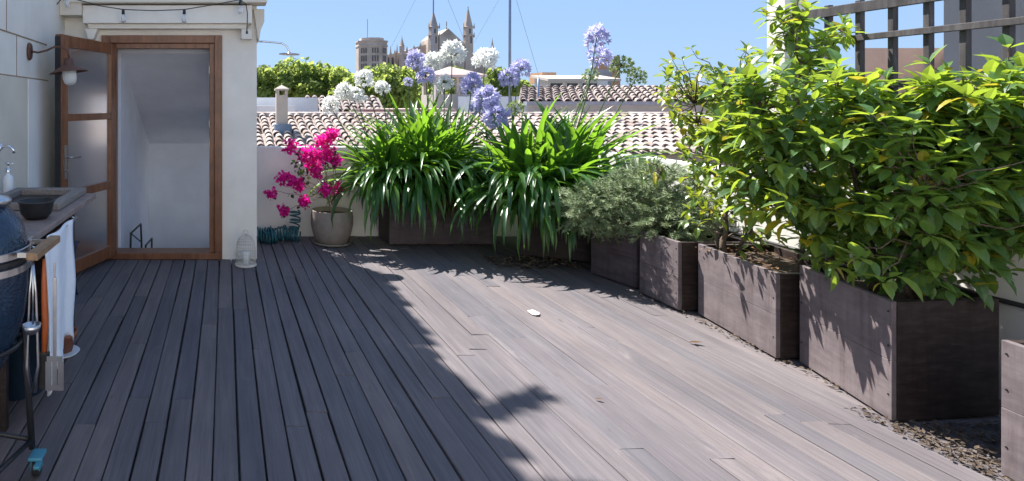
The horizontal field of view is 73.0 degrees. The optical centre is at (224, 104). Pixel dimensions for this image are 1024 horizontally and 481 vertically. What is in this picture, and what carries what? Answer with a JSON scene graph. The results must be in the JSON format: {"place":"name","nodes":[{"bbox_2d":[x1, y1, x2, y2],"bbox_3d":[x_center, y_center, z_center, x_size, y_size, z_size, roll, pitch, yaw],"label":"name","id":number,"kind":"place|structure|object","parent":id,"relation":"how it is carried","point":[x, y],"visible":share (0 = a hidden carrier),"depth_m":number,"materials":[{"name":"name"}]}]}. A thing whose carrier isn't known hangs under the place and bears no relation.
{"place":"outdoors","nodes":[
{"label":"outdoors","id":0,"kind":"place"},
{"bbox_2d":[9,313,47,400],"bbox_3d":[-1.080,1.325,3.200,0.326,0.341,0.326,0,0,0],"label":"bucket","id":1,"kind":"object","parent":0,"point":[16,384],"visible":0.34,"depth_m":3.07,"materials":[{"name":"black plastic"}]},
{"bbox_2d":[75,241,79,294],"bbox_3d":[-1.200,1.280,4.640,0.140,0.430,0.301,0,0,0],"label":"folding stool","id":2,"kind":"object","parent":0,"point":[76,244],"visible":0.16,"depth_m":4.73,"materials":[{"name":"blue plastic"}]},
{"bbox_2d":[257,106,294,111],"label":"white building","id":3,"kind":"structure","parent":0,"point":[270,108],"depth_m":17.50,"materials":[{"name":"white paint"}]},
{"bbox_2d":[257,98,317,111],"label":"white building","id":4,"kind":"structure","parent":0,"point":[305,104],"depth_m":19.00,"materials":[{"name":"white paint"}]},
{"bbox_2d":[355,7,494,74],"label":"cathedral","id":5,"kind":"structure","parent":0,"point":[371,51],"depth_m":278.20,"materials":[{"name":"stone"}]},
{"bbox_2d":[458,96,526,111],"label":"white building","id":6,"kind":"structure","parent":0,"point":[462,100],"depth_m":26.00,"materials":[{"name":"white paint"}]},
{"bbox_2d":[257,112,849,179],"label":"tiled house","id":7,"kind":"structure","parent":0,"point":[307,127],"depth_m":13.04,"materials":[{"name":"tile"}]},
{"bbox_2d":[273,85,291,134],"bbox_3d":[1.234,0.200,12.880,0.360,1.240,0.360,0,0,0],"label":"chimney","id":8,"kind":"object","parent":7,"relation":"on","point":[281,125],"visible":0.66,"depth_m":12.78,"materials":[{"name":"paint"}]},
{"bbox_2d":[474,0,538,110],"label":"mast","id":9,"kind":"object","parent":7,"relation":"on","point":[509,37],"visible":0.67,"depth_m":15.97,"materials":[{"name":"metal"}]},
{"bbox_2d":[257,0,943,101],"label":"sky","id":10,"kind":"structure","parent":0,"point":[644,31],"materials":[{"name":"blue"}]},
{"bbox_2d":[595,56,619,85],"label":"ochre building","id":11,"kind":"structure","parent":0,"point":[601,66],"depth_m":40.00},
{"bbox_2d":[518,85,715,111],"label":"old tiled house","id":12,"kind":"structure","parent":0,"point":[639,98],"depth_m":19.34,"materials":[{"name":"tile"}]},
{"bbox_2d":[537,78,538,98],"bbox_3d":[10.076,-0.245,19.500,0.055,1.230,0.055,0,0,-22],"label":"mast","id":13,"kind":"object","parent":12,"relation":"on","point":[537,88],"visible":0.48,"depth_m":19.50,"materials":[{"name":"metal"}]},
{"label":"ground","id":14,"kind":"structure","parent":0,"visible":0},
{"bbox_2d":[92,242,349,480],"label":"terrace slab","id":15,"kind":"structure","parent":14,"relation":"on","point":[238,455],"depth_m":3.31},
{"bbox_2d":[0,0,266,272],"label":"stair house","id":16,"kind":"structure","parent":15,"relation":"on","point":[144,128],"depth_m":5.88,"materials":[{"name":"white paint"}]},
{"bbox_2d":[27,42,88,84],"bbox_3d":[-1.311,-0.323,4.800,0.471,0.338,0.300,0,0,0],"label":"wall lamp","id":17,"kind":"object","parent":16,"relation":"attached to","point":[68,69],"visible":1,"depth_m":4.76,"materials":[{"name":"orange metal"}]},
{"bbox_2d":[55,34,115,272],"bbox_3d":[-1.194,0.435,5.447,0.129,2.040,0.934,0,0,19],"label":"door","id":18,"kind":"structure","parent":16,"relation":"in","point":[85,110],"depth_m":5.48,"materials":[{"name":"brown wood"}]},
{"bbox_2d":[57,0,247,33],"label":"string light","id":19,"kind":"object","parent":16,"relation":"attached to","point":[123,17],"visible":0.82,"depth_m":5.62,"materials":[{"name":"black plastic"}]},
{"bbox_2d":[258,41,299,55],"bbox_3d":[0.568,-0.618,6.600,0.503,0.158,0.230,0,0,0],"label":"shower head","id":20,"kind":"object","parent":16,"relation":"attached to","point":[288,53],"visible":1,"depth_m":6.59},
{"bbox_2d":[257,146,517,236],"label":"parapet wall","id":21,"kind":"structure","parent":15,"relation":"on","point":[272,161],"depth_m":6.96,"materials":[{"name":"paint"}]},
{"bbox_2d":[0,236,1010,480],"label":"deck","id":22,"kind":"structure","parent":15,"relation":"on","point":[444,362],"depth_m":3.22,"materials":[{"name":"grey wood"}]},
{"bbox_2d":[0,191,59,476],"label":"kamado grill","id":23,"kind":"object","parent":22,"relation":"on","point":[18,254],"visible":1,"depth_m":2.33,"materials":[{"name":"ceramic"}]},
{"bbox_2d":[22,265,40,334],"bbox_3d":[-0.720,0.729,2.270,0.070,0.258,0.069,0,0,0],"label":"ladle","id":24,"kind":"object","parent":23,"relation":"hanging from","point":[32,327],"visible":1,"depth_m":2.27,"materials":[{"name":"metal"}]},
{"bbox_2d":[25,261,39,392],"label":"tongs","id":25,"kind":"object","parent":23,"relation":"hanging from","point":[32,387],"visible":0.76,"depth_m":2.33,"materials":[{"name":"metal"}]},
{"bbox_2d":[38,259,49,388],"bbox_3d":[-0.700,0.850,2.360,0.040,0.500,0.028,0,0,0],"label":"brush","id":26,"kind":"object","parent":23,"relation":"hanging from","point":[44,353],"visible":0.77,"depth_m":2.35,"materials":[{"name":"orange wood"}]},
{"bbox_2d":[45,262,63,390],"bbox_3d":[-0.648,0.846,2.320,0.070,0.491,0.007,0,0,0],"label":"spatula","id":27,"kind":"object","parent":23,"relation":"hanging from","point":[51,373],"visible":1,"depth_m":2.32,"materials":[{"name":"metal"}]},
{"bbox_2d":[0,193,95,431],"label":"kitchen counter","id":28,"kind":"object","parent":22,"relation":"on","point":[53,222],"visible":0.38,"depth_m":3.22,"materials":[{"name":"metal"}]},
{"bbox_2d":[2,162,13,192],"bbox_3d":[-1.435,0.490,4.030,0.071,0.214,0.071,0,0,-27],"label":"soap bottle","id":29,"kind":"object","parent":28,"relation":"on","point":[7,182],"visible":0.8,"depth_m":4.01,"materials":[{"name":"white plastic"}]},
{"bbox_2d":[0,143,15,153],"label":"faucet","id":30,"kind":"object","parent":28,"relation":"on","point":[7,146],"visible":1,"depth_m":3.99,"materials":[{"name":"silver metal"}]},
{"bbox_2d":[17,198,54,219],"bbox_3d":[-0.990,0.551,3.200,0.194,0.095,0.194,0,0,0],"label":"bowl","id":31,"kind":"object","parent":28,"relation":"on","point":[35,208],"visible":1,"depth_m":3.14,"materials":[{"name":"black ceramic"}]},
{"bbox_2d":[5,187,85,210],"bbox_3d":[-1.165,0.578,3.760,0.470,0.040,0.680,0,0,0],"label":"sink","id":32,"kind":"object","parent":28,"relation":"on","point":[63,197],"visible":0.75,"depth_m":3.93,"materials":[{"name":"stone"}]},
{"bbox_2d":[45,219,75,395],"bbox_3d":[-0.829,1.003,3.065,0.050,0.750,0.530,0,0,-2],"label":"towel","id":33,"kind":"object","parent":28,"relation":"hanging from","point":[61,253],"visible":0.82,"depth_m":3.10,"materials":[{"name":"fabric"}]},
{"bbox_2d":[63,326,79,358],"bbox_3d":[-0.972,1.429,3.660,0.200,0.137,0.200,0,0,0],"label":"clay pot","id":34,"kind":"object","parent":22,"relation":"on","point":[70,349],"visible":0.4,"depth_m":3.62,"materials":[{"name":"ceramic"}]},
{"bbox_2d":[235,229,256,267],"bbox_3d":[0.200,1.328,5.660,0.208,0.336,0.208,0,0,0],"label":"lantern","id":35,"kind":"object","parent":22,"relation":"on","point":[246,261],"visible":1,"depth_m":5.63,"materials":[{"name":"beige metal"}]},
{"bbox_2d":[257,210,300,243],"bbox_3d":[0.605,1.331,6.610,0.514,0.334,0.251,0,0,-11],"label":"coiled hose","id":36,"kind":"object","parent":22,"relation":"on","point":[269,233],"visible":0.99,"depth_m":6.61,"materials":[{"name":"teal rubber"}]},
{"bbox_2d":[311,206,352,246],"bbox_3d":[1.160,1.313,6.560,0.452,0.356,0.452,0,0,0],"label":"flower pot","id":37,"kind":"object","parent":22,"relation":"on","point":[326,234],"visible":0.88,"depth_m":6.39,"materials":[{"name":"ceramic"}]},
{"bbox_2d":[263,127,351,217],"bbox_3d":[0.887,0.728,6.497,0.966,0.994,0.401,0,0,9],"label":"bougainvillea","id":38,"kind":"object","parent":37,"relation":"in","point":[309,157],"visible":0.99,"depth_m":6.49,"materials":[{"name":"pink plant"}]},
{"bbox_2d":[379,190,496,243],"bbox_3d":[2.329,1.229,6.691,1.151,0.518,0.439,0,0,0],"label":"planter","id":39,"kind":"object","parent":22,"relation":"on","point":[390,232],"visible":0.37,"depth_m":6.47,"materials":[{"name":"wood"}]},
{"bbox_2d":[306,38,526,242],"bbox_3d":[2.212,0.346,6.710,2.676,2.152,2.025,0,0,0],"label":"agapanthus","id":40,"kind":"object","parent":39,"relation":"in","point":[415,169],"visible":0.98,"depth_m":6.42,"materials":[{"name":"green plant"}]},
{"bbox_2d":[527,309,539,314],"bbox_3d":[2.224,1.492,4.365,0.077,0.008,0.123,0,0,0],"label":"paper scrap","id":41,"kind":"object","parent":22,"relation":"on","point":[532,312],"visible":1,"depth_m":4.36,"materials":[{"name":"white paper"}]},
{"bbox_2d":[519,222,590,261],"bbox_3d":[3.327,1.244,6.122,0.684,0.488,0.548,0,0,28],"label":"planter","id":42,"kind":"object","parent":22,"relation":"on","point":[581,250],"visible":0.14,"depth_m":5.87,"materials":[{"name":"wood"}]},
{"bbox_2d":[433,22,679,259],"bbox_3d":[3.257,0.283,6.011,2.421,2.257,1.981,0,0,-9],"label":"agapanthus","id":43,"kind":"object","parent":42,"relation":"in","point":[544,165],"visible":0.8,"depth_m":5.84,"materials":[{"name":"green plant"}]},
{"bbox_2d":[591,223,670,287],"bbox_3d":[3.543,1.259,5.155,0.594,0.458,0.458,0,0,0],"label":"planter","id":44,"kind":"object","parent":22,"relation":"on","point":[620,262],"visible":0.31,"depth_m":5.11,"materials":[{"name":"wood"}]},
{"bbox_2d":[551,154,722,246],"bbox_3d":[3.399,0.798,4.965,1.188,0.796,1.056,0,0,0],"label":"juniper","id":45,"kind":"object","parent":44,"relation":"in","point":[647,206],"visible":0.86,"depth_m":4.92,"materials":[{"name":"green plant"}]},
{"bbox_2d":[640,230,753,309],"bbox_3d":[3.567,1.242,4.615,0.567,0.493,0.438,0,0,0],"label":"planter","id":46,"kind":"object","parent":22,"relation":"on","point":[669,272],"visible":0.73,"depth_m":4.50,"materials":[{"name":"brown wood"}]},
{"bbox_2d":[640,155,677,226],"bbox_3d":[3.415,0.718,4.789,0.219,0.646,0.385,0,0,44],"label":"yellow sprig","id":47,"kind":"object","parent":46,"relation":"in","point":[662,173],"visible":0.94,"depth_m":4.74,"materials":[{"name":"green plant"}]},
{"bbox_2d":[380,243,1014,480],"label":"leaf litter","id":48,"kind":"object","parent":22,"relation":"on","point":[905,425],"visible":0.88,"depth_m":2.76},
{"bbox_2d":[698,244,811,357],"bbox_3d":[3.564,1.239,3.950,0.514,0.498,0.874,0,0,10],"label":"planter","id":49,"kind":"object","parent":22,"relation":"on","point":[757,305],"visible":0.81,"depth_m":3.83,"materials":[{"name":"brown wood"}]},
{"bbox_2d":[652,40,790,259],"bbox_3d":[3.428,0.310,4.238,0.745,1.500,1.163,0,0,36],"label":"citrus shrub","id":50,"kind":"object","parent":49,"relation":"on","point":[693,93],"visible":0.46,"depth_m":4.13,"materials":[{"name":"green plant"}]},
{"bbox_2d":[700,247,806,270],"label":"leaf litter","id":51,"kind":"object","parent":49,"relation":"on","point":[765,262],"visible":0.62,"depth_m":3.99,"materials":[{"name":"brown plant"}]},
{"bbox_2d":[749,0,866,271],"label":"climbing shrub","id":52,"kind":"object","parent":49,"relation":"on","point":[804,57],"visible":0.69,"depth_m":3.75,"materials":[{"name":"green plant"}]},
{"bbox_2d":[800,264,998,420],"bbox_3d":[3.521,1.208,3.220,0.541,0.560,0.908,0,0,16],"label":"planter","id":53,"kind":"object","parent":22,"relation":"on","point":[900,357],"visible":0.83,"depth_m":2.90,"materials":[{"name":"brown wood"}]},
{"bbox_2d":[691,34,1023,311],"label":"shrub","id":54,"kind":"object","parent":53,"relation":"on","point":[948,170],"visible":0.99,"depth_m":3.02,"materials":[{"name":"green plant"}]},
{"bbox_2d":[1001,340,1023,480],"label":"planter","id":55,"kind":"object","parent":22,"relation":"on","point":[1012,409],"visible":1,"depth_m":2.41,"materials":[{"name":"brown wood"}]},
{"bbox_2d":[598,0,1023,398],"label":"parapet wall","id":56,"kind":"structure","parent":15,"relation":"on","point":[1011,315],"depth_m":3.91,"materials":[{"name":"paint"}]},
{"bbox_2d":[786,0,1023,181],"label":"trellis","id":57,"kind":"object","parent":56,"relation":"attached to","point":[1009,21],"visible":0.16,"depth_m":3.48,"materials":[{"name":"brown wood"}]},
{"bbox_2d":[257,60,292,97],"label":"broadleaf tree","id":58,"kind":"object","parent":14,"relation":"on","point":[269,80],"visible":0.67,"depth_m":60.88,"materials":[{"name":"green plant"}]},
{"bbox_2d":[280,56,321,97],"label":"broadleaf tree","id":59,"kind":"object","parent":14,"relation":"on","point":[301,69],"visible":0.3,"depth_m":64.44,"materials":[{"name":"green plant"}]},
{"bbox_2d":[293,60,354,97],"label":"broadleaf tree","id":60,"kind":"object","parent":14,"relation":"on","point":[331,76],"visible":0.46,"depth_m":63.18,"materials":[{"name":"green plant"}]},
{"bbox_2d":[305,95,382,111],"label":"gabled house","id":61,"kind":"structure","parent":14,"relation":"on","point":[345,104],"depth_m":21.75,"materials":[{"name":"white paint"}]},
{"bbox_2d":[327,75,379,97],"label":"broadleaf tree","id":62,"kind":"object","parent":14,"relation":"on","point":[350,79],"visible":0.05,"depth_m":56.96,"materials":[{"name":"green plant"}]},
{"bbox_2d":[355,62,429,107],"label":"broadleaf tree","id":63,"kind":"object","parent":14,"relation":"on","point":[392,77],"visible":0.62,"depth_m":54.33,"materials":[{"name":"green plant"}]},
{"bbox_2d":[352,108,455,111],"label":"pink building","id":64,"kind":"structure","parent":14,"relation":"on","point":[388,109],"depth_m":20.00,"materials":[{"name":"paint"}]},
{"bbox_2d":[392,0,464,103],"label":"mast","id":65,"kind":"object","parent":64,"relation":"on","point":[433,39],"visible":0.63,"depth_m":23.97,"materials":[{"name":"metal"}]},
{"bbox_2d":[403,71,440,107],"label":"broadleaf tree","id":66,"kind":"object","parent":14,"relation":"on","point":[431,90],"visible":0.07,"depth_m":59.00,"materials":[{"name":"green plant"}]},
{"bbox_2d":[418,67,486,111],"bbox_3d":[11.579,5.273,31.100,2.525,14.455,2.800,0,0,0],"label":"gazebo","id":67,"kind":"object","parent":14,"relation":"on","point":[458,74],"visible":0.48,"depth_m":30.05,"materials":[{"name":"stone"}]},
{"bbox_2d":[440,65,491,95],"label":"broadleaf tree","id":68,"kind":"object","parent":14,"relation":"on","point":[448,91],"visible":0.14,"depth_m":64.29,"materials":[{"name":"green plant"}]},
{"bbox_2d":[484,66,522,95],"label":"broadleaf tree","id":69,"kind":"object","parent":14,"relation":"on","point":[493,77],"visible":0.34,"depth_m":68.42,"materials":[{"name":"green plant"}]},
{"bbox_2d":[517,79,533,95],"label":"broadleaf tree","id":70,"kind":"object","parent":14,"relation":"on","point":[526,83],"visible":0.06,"depth_m":78.83,"materials":[{"name":"green plant"}]},
{"bbox_2d":[529,72,620,87],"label":"awning house","id":71,"kind":"structure","parent":14,"relation":"on","point":[551,79],"depth_m":33.95,"materials":[{"name":"fabric"}]},
{"bbox_2d":[549,82,562,87],"bbox_3d":[18.554,-1.031,33.972,0.777,0.438,0.052,0,0,0],"label":"window","id":72,"kind":"structure","parent":71,"relation":"in","point":[551,84],"depth_m":33.95,"materials":[{"name":"grey glass"}]},
{"bbox_2d":[566,82,578,87],"bbox_3d":[19.446,-1.031,33.972,0.715,0.438,0.052,0,0,0],"label":"window","id":73,"kind":"structure","parent":71,"relation":"in","point":[574,84],"depth_m":33.95,"materials":[{"name":"grey glass"}]},
{"bbox_2d":[581,82,597,87],"bbox_3d":[20.415,-1.031,33.972,0.931,0.438,0.052,0,0,0],"label":"window","id":74,"kind":"structure","parent":71,"relation":"in","point":[582,83],"depth_m":33.95,"materials":[{"name":"grey glass"}]},
{"bbox_2d":[592,69,611,84],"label":"grey building","id":75,"kind":"structure","parent":14,"relation":"on","point":[605,72],"depth_m":37.00,"materials":[{"name":"white paint"}]},
{"bbox_2d":[865,48,943,121],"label":"brown wall house","id":76,"kind":"structure","parent":14,"relation":"on","point":[875,58],"depth_m":11.00,"materials":[{"name":"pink paint"}]},
{"bbox_2d":[944,0,1023,78],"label":"stone building","id":77,"kind":"structure","parent":14,"relation":"on","point":[984,10],"depth_m":8.50,"materials":[{"name":"grey stone"}]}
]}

